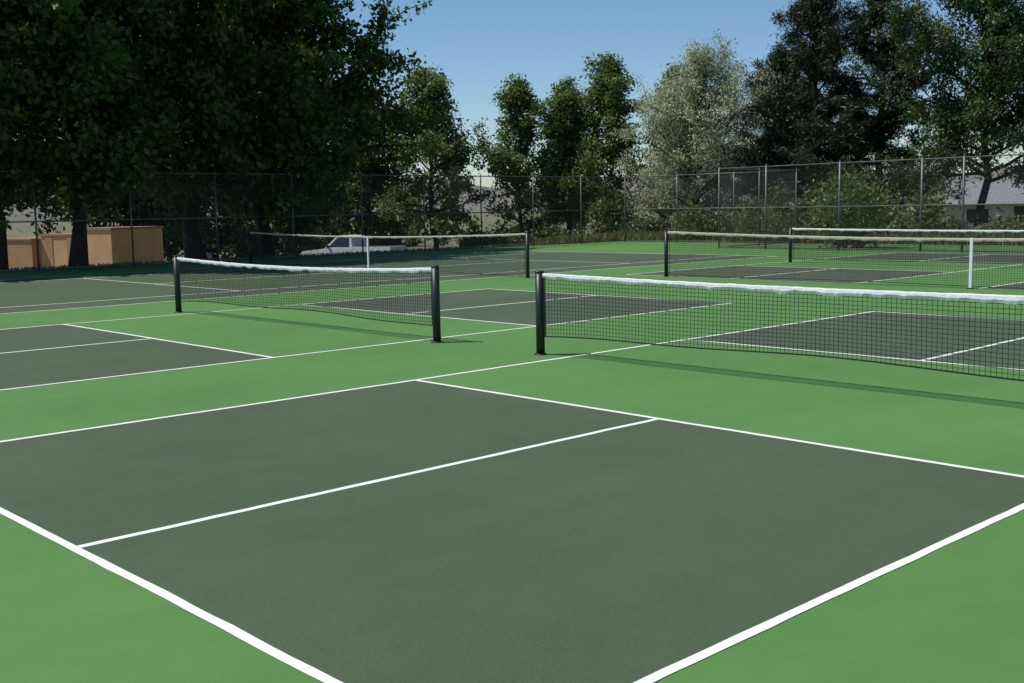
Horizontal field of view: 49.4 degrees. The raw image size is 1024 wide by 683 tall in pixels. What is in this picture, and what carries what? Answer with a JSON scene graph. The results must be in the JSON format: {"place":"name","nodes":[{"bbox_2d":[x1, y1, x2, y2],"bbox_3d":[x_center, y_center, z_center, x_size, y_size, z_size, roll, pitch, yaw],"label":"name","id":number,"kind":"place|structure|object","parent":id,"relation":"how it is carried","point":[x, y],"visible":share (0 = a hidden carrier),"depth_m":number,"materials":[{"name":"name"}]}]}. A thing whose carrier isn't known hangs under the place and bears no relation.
{"place":"outdoors","nodes":[
{"label":"outdoors","id":0,"kind":"place"},
{"bbox_2d":[6,206,940,260],"bbox_3d":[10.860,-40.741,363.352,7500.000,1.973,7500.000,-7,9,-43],"label":"ground","id":1,"kind":"structure","parent":0,"point":[70,227],"depth_m":304.19,"materials":[{"name":"beige plant"}]},
{"bbox_2d":[7,226,163,268],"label":"stucco utility building","id":2,"kind":"structure","parent":1,"relation":"on","point":[142,242],"depth_m":53.75,"materials":[{"name":"beige paint"}]},
{"bbox_2d":[0,0,172,269],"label":"shade tree","id":3,"kind":"object","parent":1,"relation":"on","point":[104,80],"visible":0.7,"depth_m":33.97,"materials":[{"name":"green plant"}]},
{"bbox_2d":[26,113,219,260],"bbox_3d":[-23.362,-12.060,67.291,12.222,16.527,17.798,-2,7,-12],"label":"shade tree","id":4,"kind":"object","parent":1,"relation":"on","point":[59,207],"visible":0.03,"depth_m":62.32,"materials":[{"name":"green plant"}]},
{"bbox_2d":[0,0,252,268],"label":"shade tree","id":5,"kind":"object","parent":1,"relation":"on","point":[129,171],"visible":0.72,"depth_m":34.44,"materials":[{"name":"green plant"}]},
{"bbox_2d":[55,96,245,252],"bbox_3d":[-19.026,-9.334,59.558,11.130,11.662,10.883,-3,7,-14],"label":"shade tree","id":6,"kind":"object","parent":1,"relation":"on","point":[136,210],"visible":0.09,"depth_m":58.90,"materials":[{"name":"green plant"}]},
{"bbox_2d":[10,0,378,259],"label":"shade tree","id":7,"kind":"object","parent":1,"relation":"on","point":[215,129],"visible":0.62,"depth_m":38.98,"materials":[{"name":"green plant"}]},
{"bbox_2d":[163,204,412,261],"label":"shrubs","id":8,"kind":"object","parent":1,"relation":"on","point":[244,252],"visible":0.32,"depth_m":61.02,"materials":[{"name":"green plant"}]},
{"bbox_2d":[145,0,453,257],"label":"shade tree","id":9,"kind":"object","parent":1,"relation":"on","point":[338,157],"visible":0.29,"depth_m":43.44,"materials":[{"name":"green plant"}]},
{"bbox_2d":[204,39,410,250],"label":"shade tree","id":10,"kind":"object","parent":1,"relation":"on","point":[250,219],"visible":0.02,"depth_m":69.61,"materials":[{"name":"green plant"}]},
{"bbox_2d":[7,239,610,271],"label":"weeds","id":11,"kind":"object","parent":1,"relation":"on","point":[222,258],"visible":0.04,"depth_m":41.82,"materials":[{"name":"green plant"}]},
{"bbox_2d":[300,235,406,254],"bbox_3d":[-8.286,-4.662,58.221,5.500,1.795,2.140,2,7,22],"label":"pickup truck","id":12,"kind":"object","parent":1,"relation":"on","point":[351,240],"visible":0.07,"depth_m":57.55,"materials":[{"name":"white paint"}]},
{"bbox_2d":[293,82,427,242],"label":"shade tree","id":13,"kind":"object","parent":1,"relation":"on","point":[368,165],"visible":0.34,"depth_m":65.76,"materials":[{"name":"green plant"}]},
{"bbox_2d":[366,62,496,248],"bbox_3d":[-5.280,-10.308,64.406,7.628,11.667,8.071,2,7,21],"label":"shade tree","id":14,"kind":"object","parent":1,"relation":"on","point":[429,88],"visible":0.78,"depth_m":63.69,"materials":[{"name":"green plant"}]},
{"bbox_2d":[0,241,1023,682],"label":"court surface","id":15,"kind":"object","parent":1,"relation":"on","point":[952,611],"visible":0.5,"depth_m":9.59,"materials":[{"name":"green paint"}]},
{"bbox_2d":[173,255,442,342],"bbox_3d":[-3.306,-0.670,16.382,0.147,1.064,7.027,-7,9,-43],"label":"pickleball net","id":16,"kind":"object","parent":15,"relation":"on","point":[433,270],"visible":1,"depth_m":15.71,"materials":[{"name":"black fabric"}]},
{"bbox_2d":[0,169,625,271],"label":"chain link fence","id":17,"kind":"object","parent":15,"relation":"on","point":[32,172],"visible":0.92,"depth_m":40.78,"materials":[{"name":"metal"}]},
{"bbox_2d":[0,289,727,389],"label":"pickleball court","id":18,"kind":"object","parent":15,"relation":"on","point":[45,355],"visible":0.85,"depth_m":14.85,"materials":[{"name":"grey concrete"}]},
{"bbox_2d":[0,251,773,313],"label":"tennis court","id":19,"kind":"object","parent":15,"relation":"on","point":[42,294],"visible":0.76,"depth_m":28.43,"materials":[{"name":"grey concrete"}]},
{"bbox_2d":[248,231,530,277],"bbox_3d":[-4.021,-2.482,31.162,0.132,1.194,12.932,-7,9,-43],"label":"tennis net","id":20,"kind":"object","parent":15,"relation":"on","point":[525,240],"visible":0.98,"depth_m":30.44,"materials":[{"name":"black fabric"}]},
{"bbox_2d":[0,311,1023,682],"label":"pickleball court","id":21,"kind":"object","parent":15,"relation":"on","point":[416,531],"visible":0.92,"depth_m":5.96,"materials":[{"name":"grey concrete"}]},
{"bbox_2d":[625,168,796,243],"bbox_3d":[8.569,-5.853,49.439,0.065,3.320,9.333,-7,9,-43],"label":"chain link fence","id":22,"kind":"object","parent":15,"relation":"on","point":[677,199],"visible":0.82,"depth_m":49.65,"materials":[{"name":"metal"}]},
{"bbox_2d":[718,166,796,247],"bbox_3d":[9.811,-5.260,44.272,5.333,3.320,0.065,-7,9,-43],"label":"chain link fence","id":23,"kind":"object","parent":15,"relation":"on","point":[719,219],"visible":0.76,"depth_m":43.99,"materials":[{"name":"metal"}]},
{"bbox_2d":[534,271,1023,380],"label":"pickleball net","id":24,"kind":"object","parent":15,"relation":"on","point":[540,287],"visible":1,"depth_m":10.26,"materials":[{"name":"black fabric"}]},
{"bbox_2d":[625,253,1023,283],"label":"pickleball court","id":25,"kind":"object","parent":15,"relation":"on","point":[801,275],"visible":0.81,"depth_m":27.11,"materials":[{"name":"grey concrete"}]},
{"bbox_2d":[663,230,1023,288],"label":"tennis net","id":26,"kind":"object","parent":15,"relation":"on","point":[972,241],"visible":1,"depth_m":22.54,"materials":[{"name":"black fabric"}]},
{"bbox_2d":[719,154,1023,251],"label":"chain link fence","id":27,"kind":"object","parent":15,"relation":"on","point":[922,159],"visible":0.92,"depth_m":37.53,"materials":[{"name":"metal"}]},
{"bbox_2d":[789,227,1023,263],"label":"tennis net","id":28,"kind":"object","parent":15,"relation":"on","point":[875,230],"visible":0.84,"depth_m":29.09,"materials":[{"name":"black fabric"}]},
{"bbox_2d":[977,282,1023,289],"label":"pickleball court","id":29,"kind":"object","parent":15,"relation":"on","point":[1017,286],"visible":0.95,"depth_m":21.12,"materials":[{"name":"grey concrete"}]},
{"bbox_2d":[472,73,565,240],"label":"elm tree","id":30,"kind":"object","parent":1,"relation":"on","point":[515,97],"visible":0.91,"depth_m":64.62,"materials":[{"name":"green plant"}]},
{"bbox_2d":[115,198,940,251],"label":"distant trees","id":31,"kind":"object","parent":1,"relation":"on","point":[450,231],"visible":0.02,"depth_m":101.22,"materials":[{"name":"green plant"}]},
{"bbox_2d":[526,117,615,233],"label":"elm tree","id":32,"kind":"object","parent":1,"relation":"on","point":[544,132],"visible":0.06,"depth_m":68.46,"materials":[{"name":"green plant"}]},
{"bbox_2d":[534,74,608,234],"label":"elm tree","id":33,"kind":"object","parent":1,"relation":"on","point":[563,119],"visible":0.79,"depth_m":64.66,"materials":[{"name":"green plant"}]},
{"bbox_2d":[531,231,649,243],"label":"weeds","id":34,"kind":"object","parent":1,"relation":"on","point":[574,239],"visible":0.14,"depth_m":53.49,"materials":[{"name":"green plant"}]},
{"bbox_2d":[564,51,653,232],"bbox_3d":[5.634,-10.413,63.514,6.347,12.282,6.490,-7,9,-43],"label":"elm tree","id":35,"kind":"object","parent":1,"relation":"on","point":[609,86],"visible":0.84,"depth_m":62.88,"materials":[{"name":"green plant"}]},
{"bbox_2d":[449,199,804,247],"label":"shrubs","id":36,"kind":"object","parent":1,"relation":"on","point":[646,228],"visible":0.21,"depth_m":61.80,"materials":[{"name":"green plant"}]},
{"bbox_2d":[629,85,736,232],"bbox_3d":[8.735,-9.209,58.279,6.007,8.497,6.766,-7,9,-43],"label":"russian olive tree","id":37,"kind":"object","parent":1,"relation":"on","point":[647,173],"visible":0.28,"depth_m":57.69,"materials":[{"name":"green plant"}]},
{"bbox_2d":[640,63,740,224],"bbox_3d":[10.287,-10.453,64.236,5.916,11.134,5.407,2,7,23],"label":"elm tree","id":38,"kind":"object","parent":1,"relation":"on","point":[668,74],"visible":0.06,"depth_m":63.33,"materials":[{"name":"green plant"}]},
{"bbox_2d":[607,28,784,230],"bbox_3d":[9.747,-10.054,55.705,10.124,11.066,8.050,-7,9,-43],"label":"russian olive tree","id":39,"kind":"object","parent":1,"relation":"on","point":[704,69],"visible":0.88,"depth_m":54.49,"materials":[{"name":"green plant"}]},
{"bbox_2d":[690,29,827,218],"bbox_3d":[13.525,-10.527,58.101,7.252,11.166,7.231,-3,7,-17],"label":"pine tree","id":40,"kind":"object","parent":1,"relation":"on","point":[777,56],"visible":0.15,"depth_m":56.80,"materials":[{"name":"green plant"}]},
{"bbox_2d":[674,155,906,249],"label":"shrubs","id":41,"kind":"object","parent":1,"relation":"on","point":[850,199],"visible":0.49,"depth_m":40.66,"materials":[{"name":"green plant"}]},
{"bbox_2d":[608,231,1023,245],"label":"weeds","id":42,"kind":"object","parent":1,"relation":"on","point":[652,237],"visible":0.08,"depth_m":45.29,"materials":[{"name":"green plant"}]},
{"bbox_2d":[720,0,929,227],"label":"pine tree","id":43,"kind":"object","parent":1,"relation":"on","point":[811,18],"visible":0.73,"depth_m":53.58,"materials":[{"name":"green plant"}]},
{"bbox_2d":[710,173,1023,238],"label":"shrubs","id":44,"kind":"object","parent":1,"relation":"on","point":[927,213],"visible":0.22,"depth_m":46.52,"materials":[{"name":"green plant"}]},
{"bbox_2d":[784,0,962,207],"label":"pine tree","id":45,"kind":"object","parent":1,"relation":"on","point":[881,57],"visible":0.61,"depth_m":53.07,"materials":[{"name":"green plant"}]},
{"bbox_2d":[835,0,1023,228],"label":"locust tree","id":46,"kind":"object","parent":1,"relation":"on","point":[948,115],"visible":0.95,"depth_m":48.70,"materials":[{"name":"green plant"}]},
{"bbox_2d":[937,181,1023,229],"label":"house","id":47,"kind":"structure","parent":1,"relation":"on","point":[1006,193],"depth_m":71.73,"materials":[{"name":"grey"}]},
{"bbox_2d":[952,1,1023,155],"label":"locust tree","id":48,"kind":"object","parent":1,"relation":"on","point":[993,36],"visible":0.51,"depth_m":47.45,"materials":[{"name":"green plant"}]},
{"bbox_2d":[4,166,1020,220],"bbox_3d":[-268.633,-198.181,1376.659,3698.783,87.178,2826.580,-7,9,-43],"label":"hills","id":49,"kind":"structure","parent":0,"point":[17,218],"depth_m":1382.15,"materials":[{"name":"soil"}]},
{"bbox_2d":[15,0,1023,187],"label":"sky","id":50,"kind":"structure","parent":0,"point":[478,44],"materials":[{"name":"blue"}]}
]}

